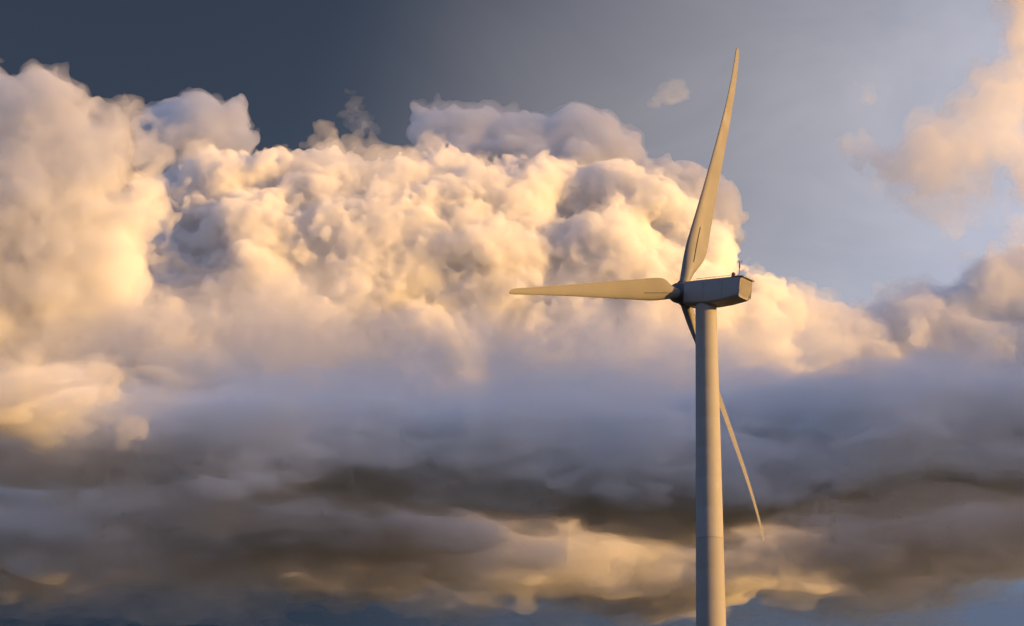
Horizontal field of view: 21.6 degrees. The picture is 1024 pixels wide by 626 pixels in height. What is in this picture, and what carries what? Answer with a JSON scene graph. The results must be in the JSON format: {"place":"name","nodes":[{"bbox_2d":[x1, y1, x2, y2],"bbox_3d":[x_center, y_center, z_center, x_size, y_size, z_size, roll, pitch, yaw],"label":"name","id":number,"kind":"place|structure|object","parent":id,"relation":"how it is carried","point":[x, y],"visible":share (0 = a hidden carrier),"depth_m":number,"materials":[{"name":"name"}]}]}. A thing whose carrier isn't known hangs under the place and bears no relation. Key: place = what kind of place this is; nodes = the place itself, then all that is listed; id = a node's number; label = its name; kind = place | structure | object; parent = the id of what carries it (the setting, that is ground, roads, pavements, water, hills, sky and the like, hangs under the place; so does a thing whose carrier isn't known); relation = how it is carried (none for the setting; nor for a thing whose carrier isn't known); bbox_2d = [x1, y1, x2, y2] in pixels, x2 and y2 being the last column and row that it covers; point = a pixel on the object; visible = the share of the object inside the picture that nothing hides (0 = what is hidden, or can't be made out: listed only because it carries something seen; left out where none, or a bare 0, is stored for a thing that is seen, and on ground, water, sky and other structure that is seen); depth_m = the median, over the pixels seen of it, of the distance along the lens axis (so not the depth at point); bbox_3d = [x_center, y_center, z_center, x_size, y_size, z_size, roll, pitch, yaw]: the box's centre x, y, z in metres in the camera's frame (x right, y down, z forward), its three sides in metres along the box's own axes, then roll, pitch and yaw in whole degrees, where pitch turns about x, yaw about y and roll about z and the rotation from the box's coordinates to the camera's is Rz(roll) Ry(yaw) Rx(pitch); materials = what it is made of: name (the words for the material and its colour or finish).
{"place":"outdoors","nodes":[
{"label":"outdoors","id":0,"kind":"place"},
{"bbox_2d":[0,0,1023,625],"label":"sky","id":1,"kind":"structure","parent":0,"point":[268,357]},
{"bbox_3d":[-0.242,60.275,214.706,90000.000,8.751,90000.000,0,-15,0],"label":"ground","id":2,"kind":"structure","parent":0,"visible":0},
{"bbox_2d":[509,48,763,625],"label":"wind turbine","id":3,"kind":"object","parent":2,"relation":"on","point":[705,298],"visible":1,"depth_m":229.14,"materials":[{"name":"metal"}]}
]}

